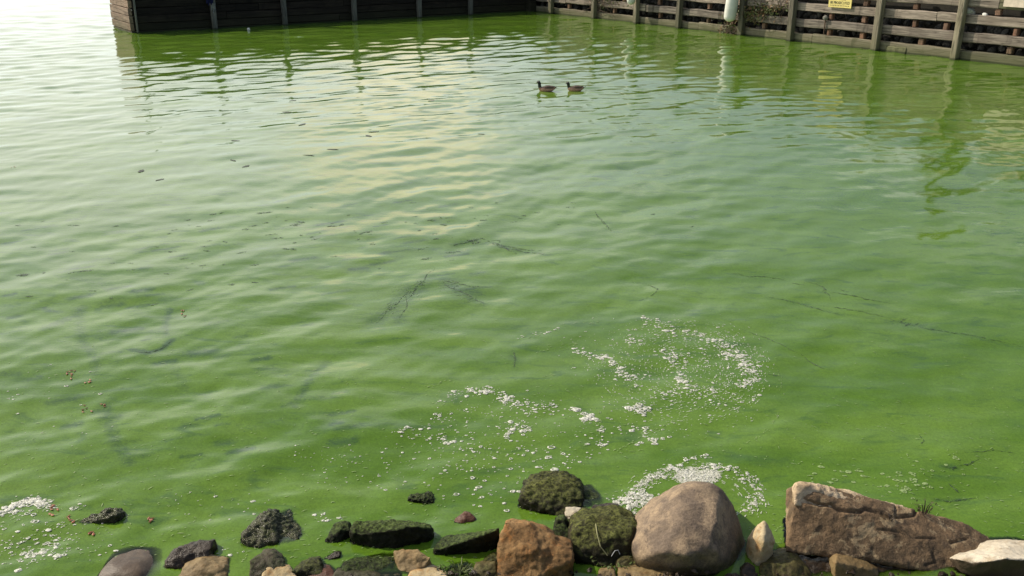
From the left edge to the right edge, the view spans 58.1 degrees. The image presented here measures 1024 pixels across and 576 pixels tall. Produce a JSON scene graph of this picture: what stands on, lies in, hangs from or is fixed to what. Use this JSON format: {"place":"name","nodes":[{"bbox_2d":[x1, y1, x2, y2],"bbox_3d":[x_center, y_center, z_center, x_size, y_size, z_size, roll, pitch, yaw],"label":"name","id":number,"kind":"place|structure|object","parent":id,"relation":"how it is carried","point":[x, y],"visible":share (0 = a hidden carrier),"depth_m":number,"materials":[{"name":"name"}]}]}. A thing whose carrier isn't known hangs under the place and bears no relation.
{"place":"outdoors","nodes":[
{"label":"outdoors","id":0,"kind":"place"},
{"bbox_2d":[0,0,1023,575],"bbox_3d":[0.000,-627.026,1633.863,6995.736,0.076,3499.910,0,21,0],"label":"lake water","id":1,"kind":"structure","parent":0,"point":[840,220],"depth_m":9.27,"materials":[{"name":"green liquid"}]},
{"bbox_2d":[0,364,341,571],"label":"foam","id":2,"kind":"object","parent":1,"relation":"on","point":[37,500],"visible":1,"depth_m":5.42,"materials":[{"name":"liquid"}]},
{"bbox_2d":[110,0,545,32],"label":"timber pier","id":3,"kind":"structure","parent":1,"relation":"in","point":[140,16],"depth_m":33.78,"materials":[{"name":"black wood"}]},
{"bbox_2d":[206,0,215,12],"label":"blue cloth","id":4,"kind":"object","parent":3,"relation":"hanging from","point":[212,4],"visible":1,"depth_m":32.26,"materials":[{"name":"blue fabric"}]},
{"bbox_2d":[294,385,608,511],"bbox_3d":[-0.298,1.060,6.137,1.942,0.033,1.474,-17,27,-37],"label":"foam","id":5,"kind":"object","parent":1,"relation":"on","point":[575,409],"visible":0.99,"depth_m":6.33,"materials":[{"name":"liquid"}]},
{"bbox_2d":[0,292,1023,562],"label":"algae scum","id":6,"kind":"object","parent":1,"relation":"on","point":[616,484],"visible":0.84,"depth_m":5.82,"materials":[{"name":"plant"}]},
{"bbox_2d":[536,81,557,91],"bbox_3d":[0.748,-4.346,19.876,0.482,0.254,0.176,-1,21,-4],"label":"duck","id":7,"kind":"object","parent":1,"relation":"on","point":[547,88],"visible":1,"depth_m":19.83},
{"bbox_2d":[565,82,585,90],"bbox_3d":[1.372,-4.353,19.947,0.462,0.227,0.169,-1,21,-4],"label":"duck","id":8,"kind":"object","parent":1,"relation":"on","point":[575,88],"visible":1,"depth_m":19.90},
{"bbox_2d":[518,315,778,445],"bbox_3d":[1.289,0.591,7.346,1.972,0.025,2.155,-8,23,-21],"label":"foam","id":9,"kind":"object","parent":1,"relation":"on","point":[678,381],"visible":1,"depth_m":7.20,"materials":[{"name":"liquid"}]},
{"bbox_2d":[606,454,766,516],"bbox_3d":[1.077,1.221,5.714,1.016,0.019,0.751,0,21,0],"label":"foam","id":10,"kind":"object","parent":1,"relation":"on","point":[704,475],"visible":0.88,"depth_m":5.78,"materials":[{"name":"liquid"}]},
{"bbox_2d":[536,0,1023,66],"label":"timber retaining wall","id":11,"kind":"structure","parent":1,"relation":"in","point":[952,29],"depth_m":27.05,"materials":[{"name":"wood"}]},
{"bbox_2d":[583,0,628,18],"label":"creeper","id":12,"kind":"object","parent":11,"relation":"attached to","point":[599,8],"visible":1,"depth_m":36.12,"materials":[{"name":"green plant"}]},
{"bbox_2d":[627,0,634,4],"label":"boat fender","id":13,"kind":"object","parent":11,"relation":"hanging from","point":[630,2],"visible":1,"depth_m":34.11,"materials":[{"name":"white plastic"}]},
{"bbox_2d":[709,14,745,34],"bbox_3d":[7.236,-8.645,31.213,0.281,1.482,1.644,-13,25,-31],"label":"creeper","id":14,"kind":"object","parent":11,"relation":"attached to","point":[729,25],"visible":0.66,"depth_m":31.09,"materials":[{"name":"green plant"}]},
{"bbox_2d":[724,0,738,21],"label":"boat fender","id":15,"kind":"object","parent":11,"relation":"hanging from","point":[730,11],"visible":1,"depth_m":30.24,"materials":[{"name":"white plastic"}]},
{"bbox_2d":[722,0,788,27],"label":"creeper","id":16,"kind":"object","parent":11,"relation":"attached to","point":[766,11],"visible":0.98,"depth_m":29.78,"materials":[{"name":"green plant"}]},
{"bbox_2d":[828,0,851,8],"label":"warning sign","id":17,"kind":"object","parent":11,"relation":"attached to","point":[841,3],"visible":1,"depth_m":27.40,"materials":[{"name":"yellow paint"}]},
{"bbox_2d":[967,7,975,13],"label":"stone","id":18,"kind":"object","parent":11,"relation":"on","point":[970,10],"visible":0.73,"depth_m":24.35,"materials":[{"name":"grey stone"}]},
{"bbox_2d":[1003,0,1023,7],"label":"pale board","id":19,"kind":"object","parent":11,"relation":"attached to","point":[1015,3],"visible":1,"depth_m":23.29,"materials":[{"name":"beige paint"}]},
{"bbox_2d":[885,46,905,53],"bbox_3d":[11.028,-6.768,26.355,0.264,0.313,0.673,-14,25,-32],"label":"timber offcut","id":20,"kind":"object","parent":1,"relation":"in","point":[901,50],"visible":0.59,"depth_m":26.26,"materials":[{"name":"wood"}]},
{"bbox_2d":[79,484,1023,575],"bbox_3d":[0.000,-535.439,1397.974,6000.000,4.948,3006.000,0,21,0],"label":"lake bed","id":21,"kind":"object","parent":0,"point":[595,490],"depth_m":6.05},
{"bbox_2d":[80,507,132,563],"bbox_3d":[-2.402,1.463,5.458,0.267,0.361,0.157,0,21,0],"label":"stone","id":22,"kind":"object","parent":21,"relation":"on","point":[110,515],"visible":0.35,"depth_m":5.37,"materials":[{"name":"grey stone"}]},
{"bbox_2d":[99,549,163,575],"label":"boulder","id":23,"kind":"object","parent":21,"relation":"on","point":[137,562],"visible":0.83,"depth_m":4.97,"materials":[{"name":"grey stone"}]},
{"bbox_2d":[164,539,219,569],"bbox_3d":[-1.764,1.589,5.117,0.253,0.379,0.241,0,21,0],"label":"rock","id":24,"kind":"object","parent":21,"relation":"on","point":[179,557],"visible":0.53,"depth_m":5.02,"materials":[{"name":"grey stone"}]},
{"bbox_2d":[179,554,229,575],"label":"rock","id":25,"kind":"object","parent":21,"relation":"on","point":[212,565],"visible":0.97,"depth_m":4.92,"materials":[{"name":"beige stone"}]},
{"bbox_2d":[249,548,285,575],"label":"stone","id":26,"kind":"object","parent":21,"relation":"on","point":[260,563],"visible":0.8,"depth_m":4.94,"materials":[{"name":"grey stone"}]},
{"bbox_2d":[240,508,302,566],"bbox_3d":[-1.387,1.501,5.322,0.363,0.393,0.365,-10,23,-25],"label":"rock","id":27,"kind":"object","parent":21,"relation":"on","point":[270,527],"visible":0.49,"depth_m":5.23,"materials":[{"name":"grey stone"}]},
{"bbox_2d":[262,564,295,575],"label":"stone","id":28,"kind":"object","parent":21,"relation":"on","point":[286,570],"visible":0.97,"depth_m":4.90,"materials":[{"name":"beige stone"}]},
{"bbox_2d":[291,556,323,575],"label":"stone","id":29,"kind":"object","parent":21,"relation":"on","point":[311,566],"visible":0.91,"depth_m":4.93,"materials":[{"name":"green stone"}]},
{"bbox_2d":[309,564,334,575],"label":"stone","id":30,"kind":"object","parent":21,"relation":"on","point":[328,570],"visible":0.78,"depth_m":4.92,"materials":[{"name":"stone"}]},
{"bbox_2d":[324,551,341,570],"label":"stone","id":31,"kind":"object","parent":21,"relation":"on","point":[335,555],"visible":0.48,"depth_m":5.06,"materials":[{"name":"grey stone"}]},
{"bbox_2d":[325,520,352,563],"bbox_3d":[-0.983,1.513,5.294,0.150,0.378,0.179,0,21,0],"label":"stone","id":32,"kind":"object","parent":21,"relation":"on","point":[339,531],"visible":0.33,"depth_m":5.20,"materials":[{"name":"green stone"}]},
{"bbox_2d":[332,568,401,575],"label":"stone","id":33,"kind":"object","parent":21,"relation":"on","point":[338,572],"visible":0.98,"depth_m":4.91,"materials":[{"name":"stone"}]},
{"bbox_2d":[341,555,395,571],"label":"stone","id":34,"kind":"object","parent":21,"relation":"on","point":[382,563],"visible":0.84,"depth_m":4.97,"materials":[{"name":"green stone"}]},
{"bbox_2d":[349,519,433,564],"bbox_3d":[-0.678,1.503,5.247,0.477,0.438,0.216,0,21,0],"label":"rock","id":35,"kind":"object","parent":21,"relation":"on","point":[390,533],"visible":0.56,"depth_m":5.13,"materials":[{"name":"green stone"}]},
{"bbox_2d":[393,549,431,575],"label":"rock","id":36,"kind":"object","parent":21,"relation":"on","point":[407,561],"visible":0.77,"depth_m":4.95,"materials":[{"name":"beige stone"}]},
{"bbox_2d":[407,491,434,534],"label":"stone","id":37,"kind":"object","parent":21,"relation":"on","point":[426,498],"visible":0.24,"depth_m":5.57,"materials":[{"name":"green stone"}]},
{"bbox_2d":[408,565,447,575],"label":"stone","id":38,"kind":"object","parent":21,"relation":"on","point":[430,570],"visible":0.94,"depth_m":4.89,"materials":[{"name":"beige stone"}]},
{"bbox_2d":[435,556,475,575],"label":"weed tuft","id":39,"kind":"object","parent":21,"relation":"on","point":[454,566],"visible":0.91,"depth_m":4.94,"materials":[{"name":"green plant"}]},
{"bbox_2d":[447,563,472,575],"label":"stone","id":40,"kind":"object","parent":21,"relation":"on","point":[457,569],"visible":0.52,"depth_m":4.95,"materials":[{"name":"stone"}]},
{"bbox_2d":[454,511,475,523],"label":"stone","id":41,"kind":"object","parent":21,"relation":"on","point":[464,517],"visible":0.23,"depth_m":5.37,"materials":[{"name":"stone"}]},
{"bbox_2d":[433,528,499,571],"bbox_3d":[-0.250,1.530,5.179,0.385,0.430,0.152,-2,21,-6],"label":"rock","id":42,"kind":"object","parent":21,"relation":"on","point":[476,542],"visible":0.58,"depth_m":5.08,"materials":[{"name":"green stone"}]},
{"bbox_2d":[473,560,496,575],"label":"stone","id":43,"kind":"object","parent":21,"relation":"on","point":[482,567],"visible":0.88,"depth_m":4.90,"materials":[{"name":"beige stone"}]},
{"bbox_2d":[483,552,497,566],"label":"stone","id":44,"kind":"object","parent":21,"relation":"on","point":[492,556],"visible":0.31,"depth_m":5.00,"materials":[{"name":"stone"}]},
{"bbox_2d":[496,518,574,575],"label":"rock","id":45,"kind":"object","parent":21,"relation":"on","point":[527,548],"visible":0.99,"depth_m":4.88,"materials":[{"name":"orange stone"}]},
{"bbox_2d":[518,471,583,515],"bbox_3d":[0.240,1.365,5.646,0.413,0.422,0.429,0,21,0],"label":"boulder","id":46,"kind":"object","parent":21,"relation":"on","point":[556,493],"visible":0.51,"depth_m":5.51,"materials":[{"name":"green stone"}]},
{"bbox_2d":[553,514,567,537],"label":"sunken stone","id":47,"kind":"object","parent":21,"relation":"on","point":[560,527],"visible":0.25,"depth_m":5.22,"materials":[{"name":"green stone"}]},
{"bbox_2d":[564,507,579,519],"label":"stone","id":48,"kind":"object","parent":21,"relation":"on","point":[569,512],"visible":0.16,"depth_m":5.40,"materials":[{"name":"beige stone"}]},
{"bbox_2d":[583,486,601,506],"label":"sunken rock","id":49,"kind":"object","parent":21,"relation":"on","point":[590,493],"visible":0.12,"depth_m":5.59,"materials":[{"name":"green stone"}]},
{"bbox_2d":[568,505,636,575],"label":"boulder","id":50,"kind":"object","parent":21,"relation":"on","point":[616,525],"visible":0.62,"depth_m":5.06,"materials":[{"name":"green stone"}]},
{"bbox_2d":[595,523,607,555],"bbox_3d":[0.477,1.377,5.037,0.033,0.089,0.180,-6,22,-16],"label":"grass stalk","id":51,"kind":"object","parent":50,"relation":"on","point":[598,540],"depth_m":5.01,"materials":[{"name":"plant"}]},
{"bbox_2d":[592,503,618,507],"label":"stone","id":52,"kind":"object","parent":21,"relation":"on","point":[604,504],"visible":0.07,"depth_m":5.48,"materials":[{"name":"stone"}]},
{"bbox_2d":[598,567,615,575],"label":"stone","id":53,"kind":"object","parent":21,"relation":"on","point":[605,571],"visible":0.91,"depth_m":4.89,"materials":[{"name":"beige stone"}]},
{"bbox_2d":[590,556,634,569],"bbox_3d":[0.568,1.482,4.986,0.244,0.069,0.222,-14,25,-32],"label":"weed tuft","id":54,"kind":"object","parent":21,"relation":"on","point":[618,566],"visible":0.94,"depth_m":4.95,"materials":[{"name":"green plant"}]},
{"bbox_2d":[615,555,635,575],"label":"stone","id":55,"kind":"object","parent":21,"relation":"on","point":[625,560],"visible":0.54,"depth_m":4.97,"materials":[{"name":"stone"}]},
{"bbox_2d":[617,565,675,575],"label":"stone","id":56,"kind":"object","parent":21,"relation":"on","point":[633,570],"visible":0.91,"depth_m":4.90,"materials":[{"name":"beige stone"}]},
{"bbox_2d":[631,481,745,575],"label":"boulder","id":57,"kind":"object","parent":21,"relation":"on","point":[687,527],"visible":0.91,"depth_m":4.95,"materials":[{"name":"brown stone"}]},
{"bbox_2d":[739,562,756,575],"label":"stone","id":58,"kind":"object","parent":21,"relation":"on","point":[747,568],"visible":0.95,"depth_m":4.91,"materials":[{"name":"grey stone"}]},
{"bbox_2d":[746,521,774,565],"bbox_3d":[1.362,1.515,5.095,0.139,0.514,0.202,0,21,0],"label":"upright stone","id":59,"kind":"object","parent":21,"relation":"on","point":[760,544],"visible":0.7,"depth_m":4.99,"materials":[{"name":"beige stone"}]},
{"bbox_2d":[759,548,811,575],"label":"stone","id":60,"kind":"object","parent":21,"relation":"on","point":[781,561],"visible":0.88,"depth_m":4.94,"materials":[{"name":"stone"}]},
{"bbox_2d":[828,553,878,575],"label":"stone","id":61,"kind":"object","parent":21,"relation":"on","point":[840,565],"visible":0.79,"depth_m":4.92,"materials":[{"name":"beige stone"}]},
{"bbox_2d":[798,554,946,575],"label":"stone","id":62,"kind":"object","parent":21,"relation":"on","point":[816,565],"visible":0.37,"depth_m":4.97,"materials":[{"name":"brown stone"}]},
{"bbox_2d":[785,481,989,572],"bbox_3d":[2.109,1.279,5.130,1.170,0.362,0.471,3,21,8],"label":"rock slab","id":63,"kind":"object","parent":21,"relation":"on","point":[825,521],"visible":0.91,"depth_m":5.06,"materials":[{"name":"brown stone"}]},
{"bbox_2d":[880,512,896,521],"bbox_3d":[2.074,1.261,5.074,0.087,0.041,0.066,13,24,29],"label":"plant","id":64,"kind":"object","parent":63,"relation":"on","point":[885,515],"visible":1,"depth_m":5.08,"materials":[{"name":"green plant"}]},
{"bbox_2d":[914,499,936,513],"bbox_3d":[2.309,1.225,5.157,0.114,0.094,0.072,-7,22,-19],"label":"plant","id":65,"kind":"object","parent":63,"relation":"on","point":[926,510],"visible":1,"depth_m":5.16,"materials":[{"name":"green plant"}]},
{"bbox_2d":[949,539,1023,575],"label":"cream rock","id":66,"kind":"object","parent":21,"relation":"on","point":[997,557],"visible":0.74,"depth_m":4.88,"materials":[{"name":"beige stone"}]},
{"bbox_2d":[349,567,962,575],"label":"gravel","id":67,"kind":"structure","parent":0,"point":[852,572],"depth_m":4.87,"materials":[{"name":"gravel"}]}
]}

